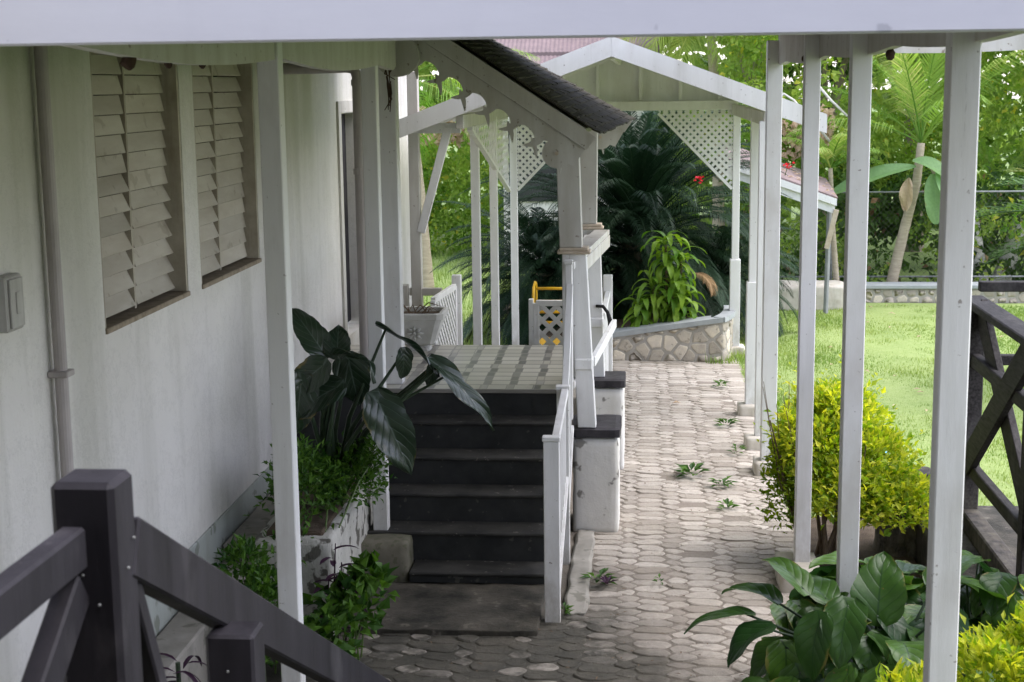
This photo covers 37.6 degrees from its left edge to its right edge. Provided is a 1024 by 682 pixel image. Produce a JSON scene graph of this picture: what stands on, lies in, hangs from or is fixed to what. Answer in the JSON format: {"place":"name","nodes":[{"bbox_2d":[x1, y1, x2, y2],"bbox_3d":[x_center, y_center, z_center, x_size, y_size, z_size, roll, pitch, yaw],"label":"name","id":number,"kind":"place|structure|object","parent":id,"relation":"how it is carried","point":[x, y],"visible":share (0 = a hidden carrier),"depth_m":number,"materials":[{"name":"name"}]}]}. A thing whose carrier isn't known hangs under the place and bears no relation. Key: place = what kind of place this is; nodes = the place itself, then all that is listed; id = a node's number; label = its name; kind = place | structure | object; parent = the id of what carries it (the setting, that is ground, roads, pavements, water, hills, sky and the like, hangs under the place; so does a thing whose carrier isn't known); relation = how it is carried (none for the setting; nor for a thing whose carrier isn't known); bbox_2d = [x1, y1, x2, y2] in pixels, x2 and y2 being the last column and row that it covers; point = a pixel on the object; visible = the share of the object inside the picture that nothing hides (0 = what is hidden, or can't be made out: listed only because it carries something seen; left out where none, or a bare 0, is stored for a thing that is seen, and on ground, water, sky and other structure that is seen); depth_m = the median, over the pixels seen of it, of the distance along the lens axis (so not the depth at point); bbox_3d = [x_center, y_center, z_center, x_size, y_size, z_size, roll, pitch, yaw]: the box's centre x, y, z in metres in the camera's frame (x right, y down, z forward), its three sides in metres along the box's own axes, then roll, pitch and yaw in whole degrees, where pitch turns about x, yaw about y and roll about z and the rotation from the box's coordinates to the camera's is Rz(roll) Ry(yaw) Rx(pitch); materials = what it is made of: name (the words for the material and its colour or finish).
{"place":"outdoors","nodes":[
{"label":"outdoors","id":0,"kind":"place"},
{"bbox_2d":[160,653,206,681],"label":"purple plant","id":1,"kind":"object","parent":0,"point":[179,671],"visible":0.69,"depth_m":7.17,"materials":[{"name":"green plant"}]},
{"bbox_2d":[306,543,371,642],"bbox_3d":[-1.009,1.515,8.780,0.378,0.681,0.336,0,10,5],"label":"plant","id":2,"kind":"object","parent":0,"point":[333,564],"visible":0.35,"depth_m":8.76,"materials":[{"name":"green plant"}]},
{"bbox_2d":[266,357,793,681],"bbox_3d":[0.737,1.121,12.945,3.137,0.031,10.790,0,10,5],"label":"path","id":3,"kind":"structure","parent":0,"point":[652,645],"depth_m":10.36,"materials":[{"name":"stone"}]},
{"bbox_2d":[156,470,312,681],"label":"concrete ledge","id":4,"kind":"object","parent":3,"relation":"on","point":[180,637],"visible":0.11,"depth_m":8.11,"materials":[{"name":"grey concrete"}]},
{"bbox_2d":[212,533,306,673],"bbox_3d":[-1.405,1.527,8.423,0.523,0.794,0.926,-5,10,-22],"label":"leafy shrub","id":5,"kind":"object","parent":3,"relation":"on","point":[264,573],"visible":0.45,"depth_m":8.45,"materials":[{"name":"green plant"}]},
{"bbox_2d":[255,478,372,635],"bbox_3d":[-1.257,1.383,9.793,0.497,0.686,1.469,0,10,5],"label":"planter box","id":6,"kind":"object","parent":3,"relation":"on","point":[356,524],"visible":0.38,"depth_m":9.21,"materials":[{"name":"concrete"}]},
{"bbox_2d":[243,429,396,567],"bbox_3d":[-1.218,0.887,9.490,0.694,0.809,1.323,6,12,36],"label":"leafy shrub","id":7,"kind":"object","parent":6,"relation":"on","point":[319,475],"visible":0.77,"depth_m":9.42,"materials":[{"name":"green plant"}]},
{"bbox_2d":[292,308,494,503],"bbox_3d":[-0.763,0.452,9.438,1.313,1.331,0.484,0,10,5],"label":"elephant ear","id":8,"kind":"object","parent":6,"relation":"on","point":[387,422],"visible":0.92,"depth_m":9.40},
{"bbox_2d":[302,549,399,660],"bbox_3d":[-0.997,1.572,8.592,0.502,0.639,0.967,4,11,24],"label":"leafy shrub","id":9,"kind":"object","parent":3,"relation":"on","point":[338,615],"visible":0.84,"depth_m":8.63,"materials":[{"name":"green plant"}]},
{"bbox_2d":[561,602,574,614],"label":"path weed","id":10,"kind":"object","parent":3,"relation":"on","point":[567,607],"visible":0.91,"depth_m":9.43,"materials":[{"name":"green plant"}]},
{"bbox_2d":[580,568,618,584],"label":"path weed","id":11,"kind":"object","parent":3,"relation":"on","point":[602,571],"visible":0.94,"depth_m":10.04,"materials":[{"name":"green plant"}]},
{"bbox_2d":[430,395,773,678],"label":"litter crumbs","id":12,"kind":"object","parent":3,"relation":"on","point":[653,597],"visible":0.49,"depth_m":9.14,"materials":[{"name":"plant"}]},
{"bbox_2d":[598,575,616,583],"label":"purple weed","id":13,"kind":"object","parent":3,"relation":"on","point":[605,579],"visible":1,"depth_m":9.91,"materials":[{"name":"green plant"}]},
{"bbox_2d":[652,573,662,584],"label":"path weed","id":14,"kind":"object","parent":3,"relation":"on","point":[659,574],"visible":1,"depth_m":9.96,"materials":[{"name":"green plant"}]},
{"bbox_2d":[675,462,709,476],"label":"path weed","id":15,"kind":"object","parent":3,"relation":"on","point":[683,469],"visible":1,"depth_m":12.71,"materials":[{"name":"green plant"}]},
{"bbox_2d":[713,379,726,385],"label":"path weed","id":16,"kind":"object","parent":3,"relation":"on","point":[720,380],"visible":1,"depth_m":16.38,"materials":[{"name":"green plant"}]},
{"bbox_2d":[708,475,736,486],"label":"path weed","id":17,"kind":"object","parent":3,"relation":"on","point":[723,480],"visible":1,"depth_m":12.36,"materials":[{"name":"green plant"}]},
{"bbox_2d":[713,418,737,425],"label":"path weed","id":18,"kind":"object","parent":3,"relation":"on","point":[722,420],"visible":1,"depth_m":14.54,"materials":[{"name":"green plant"}]},
{"bbox_2d":[716,498,740,509],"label":"path weed","id":19,"kind":"object","parent":3,"relation":"on","point":[727,502],"visible":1,"depth_m":11.72,"materials":[{"name":"green plant"}]},
{"bbox_2d":[727,443,746,452],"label":"path weed","id":20,"kind":"object","parent":3,"relation":"on","point":[739,447],"visible":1,"depth_m":13.45,"materials":[{"name":"green plant"}]},
{"bbox_2d":[571,387,576,444],"bbox_3d":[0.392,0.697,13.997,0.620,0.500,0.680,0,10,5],"label":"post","id":21,"kind":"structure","parent":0,"point":[574,404],"depth_m":13.63,"materials":[{"name":"white wood"}]},
{"bbox_2d":[620,35,802,256],"bbox_3d":[3.340,-4.038,25.994,3.565,5.724,3.726,0,10,5],"label":"tree","id":22,"kind":"object","parent":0,"point":[713,61],"visible":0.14,"depth_m":24.86,"materials":[{"name":"green plant"}]},
{"bbox_2d":[420,99,1023,344],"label":"ground","id":23,"kind":"structure","parent":0,"point":[919,270],"depth_m":28.95,"materials":[{"name":"green plant"}]},
{"bbox_2d":[0,46,411,681],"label":"house","id":24,"kind":"structure","parent":23,"relation":"on","point":[158,188],"depth_m":8.31,"materials":[{"name":"white paint"}]},
{"bbox_2d":[0,272,24,332],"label":"electrical box","id":25,"kind":"object","parent":24,"relation":"attached to","point":[12,315],"visible":1,"depth_m":6.08,"materials":[{"name":"grey plastic"}]},
{"bbox_2d":[33,46,74,477],"bbox_3d":[-1.993,-0.090,6.604,0.091,3.200,0.090,0,10,5],"label":"drainpipe","id":26,"kind":"object","parent":24,"relation":"attached to","point":[61,372],"visible":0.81,"depth_m":6.54,"materials":[{"name":"paint"}]},
{"bbox_2d":[89,51,190,333],"bbox_3d":[-2.045,-0.824,7.892,0.260,1.375,1.366,0,10,5],"label":"window","id":27,"kind":"structure","parent":24,"relation":"in","point":[136,120],"depth_m":8.05,"materials":[{"name":"paint"}]},
{"bbox_2d":[191,63,261,288],"bbox_3d":[-1.906,-1.101,9.503,0.260,1.375,1.386,0,10,5],"label":"window","id":28,"kind":"structure","parent":24,"relation":"in","point":[223,110],"depth_m":9.74,"materials":[{"name":"paint"}]},
{"bbox_2d":[283,63,371,472],"bbox_3d":[-1.335,-0.490,10.490,0.699,2.863,0.091,1,10,9],"label":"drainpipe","id":29,"kind":"object","parent":24,"relation":"attached to","point":[288,68],"visible":0.55,"depth_m":10.32,"materials":[{"name":"paint"}]},
{"bbox_2d":[336,100,352,331],"bbox_3d":[-1.510,-1.128,13.532,0.180,2.040,1.100,0,10,5],"label":"door frame","id":30,"kind":"structure","parent":24,"relation":"in","point":[341,106],"depth_m":13.12,"materials":[{"name":"white wood"}]},
{"bbox_2d":[297,39,635,636],"bbox_3d":[-0.374,-0.481,10.987,2.524,3.995,4.452,0,10,5],"label":"entrance porch","id":31,"kind":"object","parent":23,"relation":"on","point":[466,498],"visible":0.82,"depth_m":10.78,"materials":[{"name":"grey paint"}]},
{"bbox_2d":[404,302,448,350],"bbox_3d":[-0.794,-0.126,12.675,0.484,0.394,0.440,0,10,5],"label":"flower pot","id":32,"kind":"object","parent":31,"relation":"on","point":[423,326],"visible":0.75,"depth_m":12.51,"materials":[{"name":"ceramic"}]},
{"bbox_2d":[403,274,462,344],"bbox_3d":[-0.769,0.243,13.557,0.540,1.570,1.027,0,10,5],"label":"lattice railing","id":33,"kind":"object","parent":31,"relation":"on","point":[450,297],"visible":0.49,"depth_m":13.75,"materials":[{"name":"white paint"}]},
{"bbox_2d":[529,298,562,344],"bbox_3d":[0.426,0.342,13.250,0.545,1.450,0.061,0,10,5],"label":"lattice railing","id":34,"kind":"object","parent":31,"relation":"attached to","point":[536,321],"visible":0.31,"depth_m":13.15,"materials":[{"name":"white paint"}]},
{"bbox_2d":[532,281,561,344],"bbox_3d":[0.383,-0.048,13.866,0.380,1.012,0.416,0,10,5],"label":"yellow chair","id":35,"kind":"object","parent":31,"relation":"on","point":[535,288],"visible":0.25,"depth_m":13.97,"materials":[{"name":"metal"}]},
{"bbox_2d":[542,235,586,622],"bbox_3d":[0.427,0.421,11.010,0.111,2.070,3.848,0,10,6],"label":"stair railing","id":36,"kind":"object","parent":31,"relation":"attached to","point":[557,457],"visible":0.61,"depth_m":9.61,"materials":[{"name":"white paint"}]},
{"bbox_2d":[596,305,611,325],"bbox_3d":[0.789,-0.192,12.840,0.153,0.235,0.048,2,10,13],"label":"black strap","id":37,"kind":"object","parent":31,"relation":"attached to","point":[609,318],"visible":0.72,"depth_m":12.81,"materials":[{"name":"rubber"}]},
{"bbox_2d":[603,274,612,370],"bbox_3d":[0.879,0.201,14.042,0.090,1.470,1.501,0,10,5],"label":"post","id":38,"kind":"object","parent":31,"relation":"part of","point":[608,301],"visible":0.3,"depth_m":14.60,"materials":[{"name":"white paint"}]},
{"bbox_2d":[0,0,1023,681],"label":"walkway canopy","id":39,"kind":"object","parent":23,"relation":"on","point":[366,38],"visible":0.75,"depth_m":5.32,"materials":[{"name":"white paint"}]},
{"bbox_2d":[120,57,136,69],"bbox_3d":[-1.276,-0.927,4.996,0.056,0.057,0.054,-10,13,-43],"label":"mud nest","id":40,"kind":"object","parent":39,"relation":"attached to","point":[128,63],"visible":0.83,"depth_m":4.98,"materials":[{"name":"brown soil"}]},
{"bbox_2d":[164,63,171,68],"bbox_3d":[-1.237,-0.998,5.416,0.029,0.036,0.033,0,10,5],"label":"mud nest","id":41,"kind":"object","parent":39,"relation":"attached to","point":[168,65],"visible":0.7,"depth_m":5.41,"materials":[{"name":"brown soil"}]},
{"bbox_2d":[384,70,394,110],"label":"dry creeper","id":42,"kind":"object","parent":39,"relation":"attached to","point":[389,89],"visible":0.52,"depth_m":10.37,"materials":[{"name":"brown plant"}]},
{"bbox_2d":[886,49,895,60],"bbox_3d":[1.603,-1.213,6.375,0.042,0.049,0.044,0,10,5],"label":"mud nest","id":43,"kind":"object","parent":39,"relation":"attached to","point":[890,54],"visible":1,"depth_m":6.36,"materials":[{"name":"brown soil"}]},
{"bbox_2d":[418,37,709,235],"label":"undergrowth","id":44,"kind":"object","parent":23,"relation":"on","point":[433,90],"visible":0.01,"depth_m":31.14,"materials":[{"name":"green plant"}]},
{"bbox_2d":[494,37,659,264],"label":"neighbour house","id":45,"kind":"structure","parent":23,"relation":"on","point":[543,50],"depth_m":27.03,"materials":[{"name":"ceramic"}]},
{"bbox_2d":[508,126,557,201],"bbox_3d":[0.436,-3.213,27.074,1.000,1.400,0.050,0,10,5],"label":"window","id":46,"kind":"structure","parent":45,"relation":"in","point":[546,171],"depth_m":27.09,"materials":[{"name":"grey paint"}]},
{"bbox_2d":[506,304,734,362],"bbox_3d":[1.251,-0.365,20.031,3.450,0.580,4.324,0,10,5],"label":"stone planter","id":47,"kind":"object","parent":23,"relation":"on","point":[696,339],"visible":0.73,"depth_m":17.93,"materials":[{"name":"stone"}]},
{"bbox_2d":[430,190,647,344],"bbox_3d":[0.506,-0.626,19.860,2.800,2.648,2.957,6,12,35],"label":"cycad","id":48,"kind":"object","parent":47,"relation":"in","point":[536,269],"visible":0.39,"depth_m":19.36,"materials":[{"name":"green plant"}]},
{"bbox_2d":[457,103,799,343],"bbox_3d":[1.631,-1.207,20.361,4.623,4.991,4.810,0,10,5],"label":"cycad","id":49,"kind":"object","parent":47,"relation":"in","point":[635,167],"visible":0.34,"depth_m":19.53,"materials":[{"name":"green plant"}]},
{"bbox_2d":[693,176,703,214],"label":"red flower","id":50,"kind":"object","parent":49,"relation":"attached to","point":[699,178],"visible":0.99,"depth_m":18.71,"materials":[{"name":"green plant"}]},
{"bbox_2d":[614,230,706,327],"bbox_3d":[1.798,-0.596,18.213,1.126,1.476,0.733,0,10,5],"label":"dracaena","id":51,"kind":"object","parent":47,"relation":"on","point":[674,298],"visible":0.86,"depth_m":18.14,"materials":[{"name":"green plant"}]},
{"bbox_2d":[619,213,816,338],"bbox_3d":[2.658,-0.615,19.923,2.599,2.082,2.556,-5,11,-24],"label":"cycad","id":52,"kind":"object","parent":47,"relation":"in","point":[707,281],"visible":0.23,"depth_m":19.61,"materials":[{"name":"green plant"}]},
{"bbox_2d":[418,35,1023,228],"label":"undergrowth","id":53,"kind":"object","parent":23,"relation":"on","point":[734,70],"visible":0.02,"depth_m":34.31,"materials":[{"name":"green plant"}]},
{"bbox_2d":[739,35,762,246],"bbox_3d":[5.089,-6.164,30.081,6.437,8.701,7.027,0,10,5],"label":"tree","id":54,"kind":"object","parent":23,"relation":"on","point":[749,106],"depth_m":30.14,"materials":[{"name":"green plant"}]},
{"bbox_2d":[782,87,847,143],"bbox_3d":[4.532,-2.328,23.191,1.227,3.364,0.366,3,11,23],"label":"dead branch","id":55,"kind":"object","parent":23,"relation":"on","point":[831,101],"visible":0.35,"depth_m":22.87,"materials":[{"name":"grey wood"}]},
{"bbox_2d":[756,57,880,269],"bbox_3d":[5.463,-3.937,26.475,2.949,5.532,2.965,-8,12,-37],"label":"tree","id":56,"kind":"object","parent":23,"relation":"on","point":[828,67],"visible":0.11,"depth_m":26.37,"materials":[{"name":"green plant"}]},
{"bbox_2d":[782,128,883,279],"bbox_3d":[4.759,-1.932,22.440,1.467,2.740,1.630,6,12,34],"label":"palm tree","id":57,"kind":"object","parent":23,"relation":"on","point":[834,149],"visible":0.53,"depth_m":22.43,"materials":[{"name":"green plant"}]},
{"bbox_2d":[666,35,1023,264],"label":"undergrowth","id":58,"kind":"object","parent":23,"relation":"on","point":[990,141],"visible":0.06,"depth_m":26.64,"materials":[{"name":"green plant"}]},
{"bbox_2d":[702,152,1023,289],"bbox_3d":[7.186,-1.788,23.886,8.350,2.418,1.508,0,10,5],"label":"undergrowth","id":59,"kind":"object","parent":23,"relation":"on","point":[890,214],"visible":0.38,"depth_m":23.72,"materials":[{"name":"green plant"}]},
{"bbox_2d":[810,517,922,578],"bbox_3d":[2.216,1.917,8.183,0.740,0.050,6.600,0,10,5],"label":"flower bed","id":60,"kind":"object","parent":23,"relation":"on","point":[866,539],"depth_m":10.80,"materials":[{"name":"soil"}]},
{"bbox_2d":[749,354,929,564],"bbox_3d":[2.323,0.859,10.428,1.384,1.390,1.475,0,10,5],"label":"golden bush","id":61,"kind":"object","parent":60,"relation":"on","point":[896,483],"visible":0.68,"depth_m":10.15,"materials":[{"name":"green plant"}]},
{"bbox_2d":[684,551,1007,681],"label":"heart leaf plant","id":62,"kind":"object","parent":60,"relation":"on","point":[829,631],"visible":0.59,"depth_m":7.44,"materials":[{"name":"green plant"}]},
{"bbox_2d":[873,464,929,560],"bbox_3d":[2.774,1.205,10.616,0.461,0.620,0.481,0,10,5],"label":"tree stump","id":63,"kind":"object","parent":60,"relation":"on","point":[897,543],"visible":0.19,"depth_m":10.45,"materials":[{"name":"brown wood"}]},
{"bbox_2d":[875,584,1023,681],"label":"golden bush","id":64,"kind":"object","parent":60,"relation":"on","point":[999,652],"visible":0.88,"depth_m":6.00,"materials":[{"name":"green plant"}]},
{"bbox_2d":[959,550,1023,681],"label":"heart leaf plant","id":65,"kind":"object","parent":60,"relation":"on","point":[982,604],"visible":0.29,"depth_m":7.64,"materials":[{"name":"green plant"}]},
{"bbox_2d":[834,156,940,223],"bbox_3d":[5.776,-1.659,22.511,2.084,2.188,0.389,0,10,5],"label":"banana plant","id":66,"kind":"object","parent":23,"relation":"on","point":[932,187],"visible":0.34,"depth_m":22.39,"materials":[{"name":"green plant"}]},
{"bbox_2d":[866,275,929,281],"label":"undergrowth","id":67,"kind":"object","parent":23,"relation":"on","point":[867,277],"visible":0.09,"depth_m":22.86,"materials":[{"name":"green plant"}]},
{"bbox_2d":[779,190,1023,281],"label":"chain link fence","id":68,"kind":"object","parent":23,"relation":"on","point":[875,276],"visible":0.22,"depth_m":23.03,"materials":[{"name":"metal"}]},
{"bbox_2d":[784,50,1023,281],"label":"palm tree","id":69,"kind":"object","parent":23,"relation":"on","point":[912,100],"visible":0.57,"depth_m":22.51,"materials":[{"name":"green plant"}]},
{"bbox_2d":[903,59,923,251],"bbox_3d":[7.747,-6.226,28.705,6.616,9.228,6.084,0,10,5],"label":"tree","id":70,"kind":"object","parent":23,"relation":"on","point":[920,247],"visible":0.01,"depth_m":29.11,"materials":[{"name":"green plant"}]},
{"bbox_2d":[866,282,1023,302],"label":"garden wall","id":71,"kind":"structure","parent":23,"relation":"on","point":[901,292],"depth_m":22.39,"materials":[{"name":"stone"}]},
{"bbox_2d":[916,505,1018,577],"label":"raised slab","id":72,"kind":"structure","parent":23,"relation":"on","point":[1000,526],"depth_m":10.16,"materials":[{"name":"grey concrete"}]},
{"bbox_2d":[963,281,1023,594],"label":"wooden railing","id":73,"kind":"object","parent":72,"relation":"on","point":[987,360],"visible":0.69,"depth_m":9.50,"materials":[{"name":"brown wood"}]},
{"bbox_2d":[981,50,1023,280],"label":"palm tree","id":74,"kind":"object","parent":23,"relation":"on","point":[1005,256],"visible":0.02,"depth_m":23.75,"materials":[{"name":"plant"}]},
{"bbox_2d":[420,42,1023,99],"label":"sky","id":75,"kind":"structure","parent":0,"point":[434,72],"materials":[{"name":"white"}]},
{"bbox_2d":[423,242,1023,516],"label":"lawn","id":76,"kind":"structure","parent":0,"point":[913,398],"depth_m":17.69,"materials":[{"name":"green plant"}]},
{"bbox_2d":[420,98,503,255],"bbox_3d":[-1.992,-3.077,29.434,6.773,3.491,1.898,0,10,5],"label":"vine foliage","id":77,"kind":"object","parent":76,"relation":"on","point":[450,220],"visible":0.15,"depth_m":29.21,"materials":[{"name":"green plant"}]},
{"bbox_2d":[419,106,469,147],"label":"dry leaves","id":78,"kind":"object","parent":77,"relation":"on","point":[458,140],"visible":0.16,"depth_m":28.56,"materials":[{"name":"beige plant"}]},
{"bbox_2d":[418,47,538,287],"bbox_3d":[-1.555,-3.213,23.519,4.185,5.061,4.009,0,10,5],"label":"palm tree","id":79,"kind":"object","parent":76,"relation":"on","point":[428,280],"visible":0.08,"depth_m":23.71,"materials":[{"name":"green plant"}]},
{"bbox_2d":[399,37,827,449],"bbox_3d":[1.099,-1.254,15.967,3.770,3.736,5.212,0,10,5],"label":"garden arbour","id":80,"kind":"object","parent":76,"relation":"on","point":[621,75],"visible":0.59,"depth_m":15.05,"materials":[{"name":"white paint"}]},
{"bbox_2d":[726,148,838,313],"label":"garden shed","id":81,"kind":"structure","parent":76,"relation":"on","point":[791,188],"depth_m":21.21,"materials":[{"name":"wood"}]},
{"bbox_2d":[783,161,794,174],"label":"red flower","id":82,"kind":"object","parent":81,"relation":"on","point":[787,167],"visible":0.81,"depth_m":21.22,"materials":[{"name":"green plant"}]},
{"bbox_2d":[779,280,843,310],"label":"concrete block","id":83,"kind":"structure","parent":76,"relation":"on","point":[835,293],"depth_m":21.83,"materials":[{"name":"grey concrete"}]},
{"bbox_2d":[742,306,1000,410],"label":"fallen leaves","id":84,"kind":"object","parent":76,"relation":"on","point":[868,370],"visible":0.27,"depth_m":17.05,"materials":[{"name":"green plant"}]},
{"bbox_2d":[975,160,1023,263],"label":"palm tree","id":85,"kind":"object","parent":76,"relation":"on","point":[1013,210],"visible":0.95,"depth_m":15.86,"materials":[{"name":"green plant"}]},
{"bbox_2d":[873,54,988,281],"bbox_3d":[7.196,-3.631,23.568,3.339,5.688,3.038,-10,13,-43],"label":"tree","id":86,"kind":"object","parent":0,"point":[976,249],"visible":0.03,"depth_m":23.66,"materials":[{"name":"plant"}]},
{"bbox_2d":[701,35,1023,225],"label":"vine foliage","id":87,"kind":"object","parent":86,"relation":"attached to","point":[889,153],"visible":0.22,"depth_m":24.14,"materials":[{"name":"green plant"}]},
{"bbox_2d":[781,104,837,160],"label":"dry leaves","id":88,"kind":"object","parent":87,"relation":"on","point":[793,125],"visible":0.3,"depth_m":23.74,"materials":[{"name":"beige plant"}]},
{"bbox_3d":[0.469,0.892,1.096,5.850,4.460,7.331,0,10,5],"label":"balcony","id":89,"kind":"object","parent":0,"visible":0},
{"bbox_2d":[0,469,390,681],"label":"wooden railing","id":90,"kind":"object","parent":89,"relation":"attached to","point":[99,564],"visible":1,"depth_m":2.99,"materials":[{"name":"brown wood"}]}
]}

